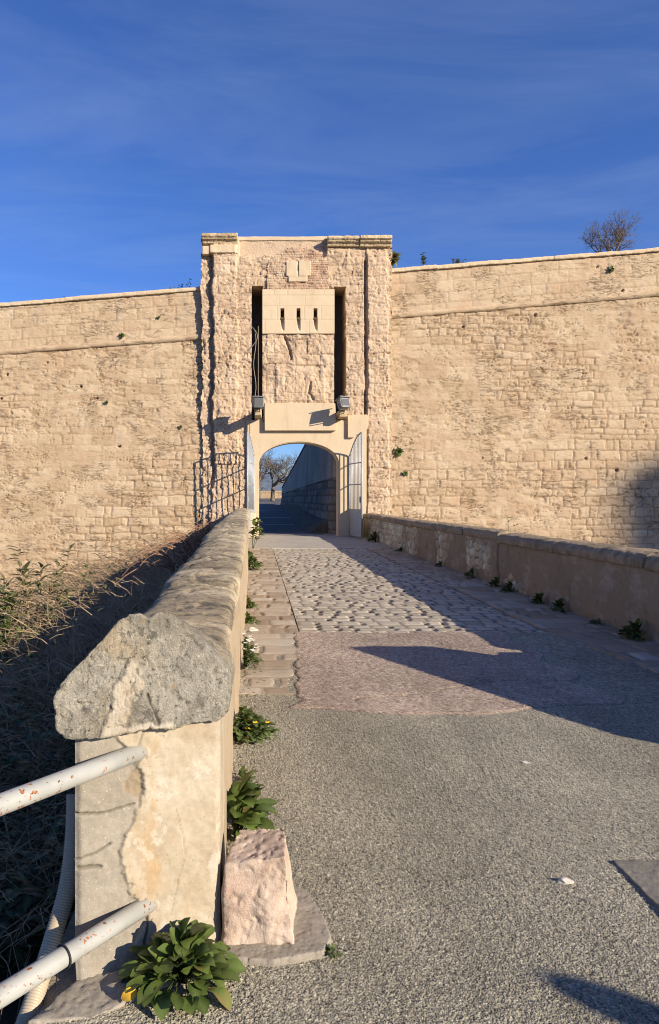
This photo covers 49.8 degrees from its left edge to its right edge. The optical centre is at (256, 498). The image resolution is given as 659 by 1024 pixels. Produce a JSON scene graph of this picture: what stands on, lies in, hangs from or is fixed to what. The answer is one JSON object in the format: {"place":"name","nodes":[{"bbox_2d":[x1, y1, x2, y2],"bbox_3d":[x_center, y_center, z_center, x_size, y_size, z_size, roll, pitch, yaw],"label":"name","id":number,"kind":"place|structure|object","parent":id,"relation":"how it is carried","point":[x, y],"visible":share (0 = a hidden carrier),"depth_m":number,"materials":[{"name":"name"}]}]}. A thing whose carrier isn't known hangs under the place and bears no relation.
{"place":"outdoors","nodes":[
{"label":"outdoors","id":0,"kind":"place"},
{"bbox_2d":[0,568,167,1023],"bbox_3d":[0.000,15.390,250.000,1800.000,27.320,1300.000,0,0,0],"label":"ground","id":1,"kind":"structure","parent":0,"point":[8,1014],"depth_m":3.40,"materials":[{"name":"brown soil"}]},
{"bbox_2d":[0,579,21,676],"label":"slender shrub","id":2,"kind":"object","parent":1,"relation":"on","point":[7,600],"visible":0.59,"depth_m":8.29,"materials":[{"name":"green plant"}]},
{"bbox_2d":[0,611,43,695],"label":"slender shrub","id":3,"kind":"object","parent":1,"relation":"on","point":[6,625],"visible":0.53,"depth_m":7.44,"materials":[{"name":"green plant"}]},
{"bbox_2d":[0,543,78,673],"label":"slender shrub","id":4,"kind":"object","parent":1,"relation":"on","point":[37,583],"visible":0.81,"depth_m":8.57,"materials":[{"name":"green plant"}]},
{"bbox_2d":[0,651,90,981],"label":"bramble leaves","id":5,"kind":"object","parent":1,"relation":"on","point":[24,903],"visible":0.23,"depth_m":3.65,"materials":[{"name":"green plant"}]},
{"bbox_2d":[57,563,97,652],"bbox_3d":[-2.449,1.502,9.710,0.592,1.202,0.351,0,0,-21],"label":"slender shrub","id":6,"kind":"object","parent":1,"relation":"on","point":[83,579],"visible":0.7,"depth_m":9.70,"materials":[{"name":"green plant"}]},
{"bbox_2d":[0,286,207,594],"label":"rampart wall","id":7,"kind":"structure","parent":1,"relation":"on","point":[86,469],"depth_m":29.25,"materials":[{"name":"stone"}]},
{"bbox_2d":[0,525,210,1018],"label":"dry brush","id":8,"kind":"object","parent":1,"relation":"on","point":[117,593],"visible":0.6,"depth_m":7.21,"materials":[{"name":"brown plant"}]},
{"bbox_2d":[105,521,215,594],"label":"arching twigs","id":9,"kind":"object","parent":1,"relation":"on","point":[182,545],"visible":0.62,"depth_m":12.25,"materials":[{"name":"brown plant"}]},
{"bbox_2d":[24,558,507,1023],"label":"bridge deck","id":10,"kind":"structure","parent":1,"relation":"on","point":[66,978],"depth_m":2.39,"materials":[{"name":"beige stone"}]},
{"bbox_2d":[28,942,216,1023],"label":"concrete apron","id":11,"kind":"object","parent":10,"relation":"on","point":[94,996],"visible":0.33,"depth_m":2.24,"materials":[{"name":"grey concrete"}]},
{"bbox_2d":[117,917,244,1020],"bbox_3d":[-0.244,1.501,2.313,0.395,0.233,0.398,0,0,43],"label":"leafy weed","id":12,"kind":"object","parent":11,"relation":"on","point":[184,946],"visible":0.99,"depth_m":2.28,"materials":[{"name":"green plant"}]},
{"bbox_2d":[53,508,255,979],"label":"stone parapet","id":13,"kind":"structure","parent":10,"relation":"on","point":[160,678],"depth_m":2.46,"materials":[{"name":"stone"}]},
{"bbox_2d":[15,794,74,1023],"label":"corrugated hose","id":14,"kind":"object","parent":13,"relation":"hanging from","point":[32,1003],"visible":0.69,"depth_m":2.43,"materials":[{"name":"beige plastic"}]},
{"bbox_2d":[0,745,159,1009],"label":"pipe railing","id":15,"kind":"object","parent":13,"relation":"attached to","point":[20,983],"visible":0.8,"depth_m":2.18,"materials":[{"name":"white metal"}]},
{"bbox_2d":[55,944,71,987],"bbox_3d":[-0.597,1.452,2.177,0.078,0.148,0.009,0,0,37],"label":"cable tie","id":16,"kind":"object","parent":15,"relation":"attached to","point":[69,954],"visible":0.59,"depth_m":2.16,"materials":[{"name":"black plastic"}]},
{"bbox_2d":[239,548,300,694],"bbox_3d":[0.086,1.601,14.008,0.832,0.059,16.592,0,0,0],"label":"stone gutter strip","id":17,"kind":"object","parent":10,"relation":"on","point":[273,612],"visible":0.68,"depth_m":8.65,"materials":[{"name":"beige stone"}]},
{"bbox_2d":[244,627,257,631],"bbox_3d":[-0.063,1.585,8.493,0.174,0.061,0.114,0,0,0],"label":"pebble","id":18,"kind":"object","parent":17,"relation":"on","point":[249,629],"visible":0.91,"depth_m":8.47,"materials":[{"name":"beige stone"}]},
{"bbox_2d":[246,595,257,607],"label":"leafy weed","id":19,"kind":"object","parent":17,"relation":"on","point":[249,602],"visible":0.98,"depth_m":10.16,"materials":[{"name":"green plant"}]},
{"bbox_2d":[241,633,263,668],"bbox_3d":[-0.035,1.438,6.594,0.218,0.326,0.379,0,0,0],"label":"leafy weed","id":20,"kind":"object","parent":17,"relation":"on","point":[247,650],"visible":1,"depth_m":6.58,"materials":[{"name":"green plant"}]},
{"bbox_2d":[245,611,260,624],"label":"leafy weed","id":21,"kind":"object","parent":17,"relation":"on","point":[249,618],"visible":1,"depth_m":8.92,"materials":[{"name":"green plant"}]},
{"bbox_2d":[248,551,263,569],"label":"leafy weed","id":22,"kind":"object","parent":17,"relation":"on","point":[255,564],"visible":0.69,"depth_m":15.53,"materials":[{"name":"green plant"}]},
{"bbox_2d":[248,517,264,548],"bbox_3d":[-0.003,1.091,21.850,0.567,1.025,0.656,0,0,0],"label":"tall weed","id":23,"kind":"object","parent":17,"relation":"on","point":[256,529],"visible":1,"depth_m":21.83,"materials":[{"name":"green plant"}]},
{"bbox_2d":[220,886,330,967],"bbox_3d":[0.069,1.604,2.644,0.402,0.063,0.480,0,0,0],"label":"concrete footing","id":24,"kind":"object","parent":10,"relation":"on","point":[312,938],"visible":0.43,"depth_m":2.48,"materials":[{"name":"grey concrete"}]},
{"bbox_2d":[221,828,297,944],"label":"stone block","id":25,"kind":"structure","parent":24,"relation":"on","point":[259,901],"depth_m":2.51,"materials":[{"name":"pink stone"}]},
{"bbox_2d":[248,534,394,548],"bbox_3d":[2.045,1.604,26.745,4.850,0.091,8.850,0,0,0],"label":"threshold","id":26,"kind":"object","parent":10,"relation":"on","point":[300,541],"visible":0.88,"depth_m":25.16,"materials":[{"name":"concrete"}]},
{"bbox_2d":[367,531,377,541],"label":"weed","id":27,"kind":"object","parent":26,"relation":"on","point":[374,535],"visible":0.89,"depth_m":25.46,"materials":[{"name":"green plant"}]},
{"bbox_2d":[363,513,658,642],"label":"stone parapet","id":28,"kind":"structure","parent":10,"relation":"on","point":[617,586],"depth_m":10.58,"materials":[{"name":"beige stone"}]},
{"bbox_2d":[367,548,658,672],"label":"stone kerb strip","id":29,"kind":"object","parent":10,"relation":"on","point":[521,607],"visible":0.86,"depth_m":9.71,"materials":[{"name":"grey stone"}]},
{"bbox_2d":[464,568,474,577],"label":"weed","id":30,"kind":"object","parent":29,"relation":"on","point":[471,571],"visible":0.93,"depth_m":14.06,"materials":[{"name":"green plant"}]},
{"bbox_2d":[489,577,499,586],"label":"weed","id":31,"kind":"object","parent":29,"relation":"on","point":[495,581],"visible":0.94,"depth_m":12.66,"materials":[{"name":"green plant"}]},
{"bbox_2d":[499,581,514,592],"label":"weed","id":32,"kind":"object","parent":29,"relation":"on","point":[508,587],"visible":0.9,"depth_m":11.96,"materials":[{"name":"green plant"}]},
{"bbox_2d":[530,593,543,603],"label":"weed","id":33,"kind":"object","parent":29,"relation":"on","point":[537,598],"visible":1,"depth_m":10.65,"materials":[{"name":"green plant"}]},
{"bbox_2d":[549,598,564,612],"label":"weed","id":34,"kind":"object","parent":29,"relation":"on","point":[559,604],"visible":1,"depth_m":9.97,"materials":[{"name":"green plant"}]},
{"bbox_2d":[589,618,602,624],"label":"weed","id":35,"kind":"object","parent":29,"relation":"on","point":[596,621],"visible":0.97,"depth_m":8.90,"materials":[{"name":"green plant"}]},
{"bbox_2d":[617,618,645,640],"bbox_3d":[4.239,1.480,7.983,0.250,0.242,0.408,0,0,0],"label":"weed","id":36,"kind":"object","parent":29,"relation":"on","point":[630,630],"visible":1,"depth_m":7.97,"materials":[{"name":"green plant"}]},
{"bbox_2d":[612,859,658,910],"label":"concrete slab","id":37,"kind":"object","parent":10,"relation":"on","point":[642,876],"visible":0.84,"depth_m":2.98,"materials":[{"name":"concrete"}]},
{"bbox_2d":[200,233,391,538],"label":"gate tower","id":38,"kind":"structure","parent":1,"relation":"on","point":[315,312],"depth_m":28.97,"materials":[{"name":"stone"}]},
{"bbox_2d":[247,432,254,536],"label":"metal gate","id":39,"kind":"structure","parent":38,"relation":"attached to","point":[250,480],"depth_m":28.05,"materials":[{"name":"grey metal"}]},
{"bbox_2d":[247,327,257,395],"bbox_3d":[-0.157,-5.482,28.941,0.478,3.183,0.066,0,0,0],"label":"loose cable","id":40,"kind":"object","parent":38,"relation":"attached to","point":[254,356],"visible":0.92,"depth_m":28.92,"materials":[{"name":"brown plastic"}]},
{"bbox_2d":[251,396,265,418],"bbox_3d":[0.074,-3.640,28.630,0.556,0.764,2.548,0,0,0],"label":"floodlight","id":41,"kind":"object","parent":38,"relation":"attached to","point":[257,401],"visible":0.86,"depth_m":27.53,"materials":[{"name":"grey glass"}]},
{"bbox_2d":[335,396,350,418],"bbox_3d":[3.442,-3.652,28.842,0.622,0.806,2.116,0,0,0],"label":"floodlight","id":42,"kind":"object","parent":38,"relation":"attached to","point":[343,403],"visible":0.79,"depth_m":27.98,"materials":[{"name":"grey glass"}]},
{"bbox_2d":[349,432,362,537],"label":"metal gate","id":43,"kind":"structure","parent":38,"relation":"attached to","point":[356,522],"depth_m":28.01,"materials":[{"name":"grey metal"}]},
{"bbox_2d":[390,250,400,267],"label":"wall tuft","id":44,"kind":"object","parent":38,"relation":"attached to","point":[395,257],"visible":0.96,"depth_m":29.19,"materials":[{"name":"green plant"}]},
{"bbox_2d":[391,247,658,549],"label":"rampart wall","id":45,"kind":"structure","parent":1,"relation":"on","point":[525,393],"depth_m":29.24,"materials":[{"name":"stone"}]},
{"bbox_2d":[394,446,403,456],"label":"wall tuft","id":46,"kind":"object","parent":45,"relation":"attached to","point":[398,451],"visible":1,"depth_m":29.08,"materials":[{"name":"green plant"}]},
{"bbox_2d":[420,252,425,265],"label":"wall top plant","id":47,"kind":"object","parent":45,"relation":"on","point":[423,258],"depth_m":29.88,"materials":[{"name":"green plant"}]},
{"bbox_2d":[451,258,466,263],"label":"wall top plant","id":48,"kind":"object","parent":45,"relation":"on","point":[457,261],"depth_m":29.81,"materials":[{"name":"green plant"}]},
{"bbox_2d":[576,208,641,252],"bbox_3d":[15.785,-11.255,31.375,2.779,3.139,2.302,0,0,12],"label":"bare tree","id":49,"kind":"object","parent":45,"relation":"on","point":[619,232],"visible":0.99,"depth_m":31.20,"materials":[{"name":"brown plant"}]},
{"bbox_2d":[259,472,286,490],"bbox_3d":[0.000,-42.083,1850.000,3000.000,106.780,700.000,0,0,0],"label":"hills","id":50,"kind":"structure","parent":0,"point":[265,483],"depth_m":1610.80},
{"bbox_2d":[259,498,327,534],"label":"fort yard road","id":51,"kind":"structure","parent":0,"point":[269,508],"depth_m":40.66,"materials":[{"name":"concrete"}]},
{"bbox_2d":[259,449,280,497],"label":"bare tree","id":52,"kind":"object","parent":51,"relation":"on","point":[261,477],"visible":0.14,"depth_m":78.46,"materials":[{"name":"brown plant"}]},
{"bbox_2d":[260,491,281,497],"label":"wall","id":53,"kind":"structure","parent":51,"relation":"on","point":[278,494],"depth_m":85.98,"materials":[{"name":"stone"}]},
{"bbox_2d":[259,449,296,500],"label":"bare tree","id":54,"kind":"object","parent":51,"relation":"on","point":[283,463],"visible":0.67,"depth_m":65.24,"materials":[{"name":"brown plant"}]},
{"bbox_2d":[280,444,335,533],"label":"retaining wall","id":55,"kind":"structure","parent":51,"relation":"on","point":[309,485],"depth_m":37.34,"materials":[{"name":"stone"}]},
{"bbox_2d":[284,501,328,532],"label":"verge","id":56,"kind":"structure","parent":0,"point":[304,521],"depth_m":35.84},
{"bbox_2d":[0,0,658,475],"label":"sky","id":57,"kind":"structure","parent":0,"point":[132,131],"materials":[{"name":"blue"}]},
{"bbox_2d":[35,631,658,1023],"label":"road","id":58,"kind":"structure","parent":0,"point":[433,859],"depth_m":3.15,"materials":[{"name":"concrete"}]},
{"bbox_2d":[238,765,254,782],"bbox_3d":[-0.052,1.552,3.954,0.093,0.098,0.172,0,0,-9],"label":"leafy weed","id":59,"kind":"object","parent":58,"relation":"on","point":[242,770],"visible":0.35,"depth_m":3.95,"materials":[{"name":"green plant"}]},
{"bbox_2d":[227,769,277,842],"bbox_3d":[-0.021,1.447,3.314,0.264,0.310,0.407,0,0,-9],"label":"leafy weed","id":60,"kind":"object","parent":58,"relation":"on","point":[247,809],"visible":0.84,"depth_m":3.28,"materials":[{"name":"green plant"}]},
{"bbox_2d":[233,705,279,744],"bbox_3d":[-0.001,1.500,4.692,0.318,0.201,0.545,0,0,30],"label":"leafy weed","id":61,"kind":"object","parent":58,"relation":"on","point":[250,723],"visible":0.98,"depth_m":4.67,"materials":[{"name":"green plant"}]},
{"bbox_2d":[325,944,343,958],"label":"leafy weed","id":62,"kind":"object","parent":58,"relation":"on","point":[329,949],"visible":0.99,"depth_m":2.46,"materials":[{"name":"green plant"}]},
{"bbox_2d":[225,548,650,857],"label":"leaf litter","id":63,"kind":"object","parent":58,"relation":"on","point":[233,830],"visible":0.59,"depth_m":5.79,"materials":[{"name":"brown plant"}]},
{"bbox_2d":[287,631,623,715],"bbox_3d":[1.588,1.598,6.792,2.720,0.045,3.236,0,0,0],"label":"reddish road patch","id":64,"kind":"object","parent":58,"relation":"on","point":[445,673],"visible":0.98,"depth_m":6.27,"materials":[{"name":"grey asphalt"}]},
{"bbox_2d":[557,877,573,884],"bbox_3d":[1.284,1.593,2.932,0.068,0.030,0.044,0,0,0],"label":"pebble","id":65,"kind":"object","parent":58,"relation":"on","point":[564,881],"visible":1,"depth_m":2.92,"materials":[{"name":"white stone"}]},
{"bbox_2d":[273,548,546,633],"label":"cobble paving","id":66,"kind":"structure","parent":0,"point":[361,590],"depth_m":11.11,"materials":[{"name":"grey stone"}]}
]}

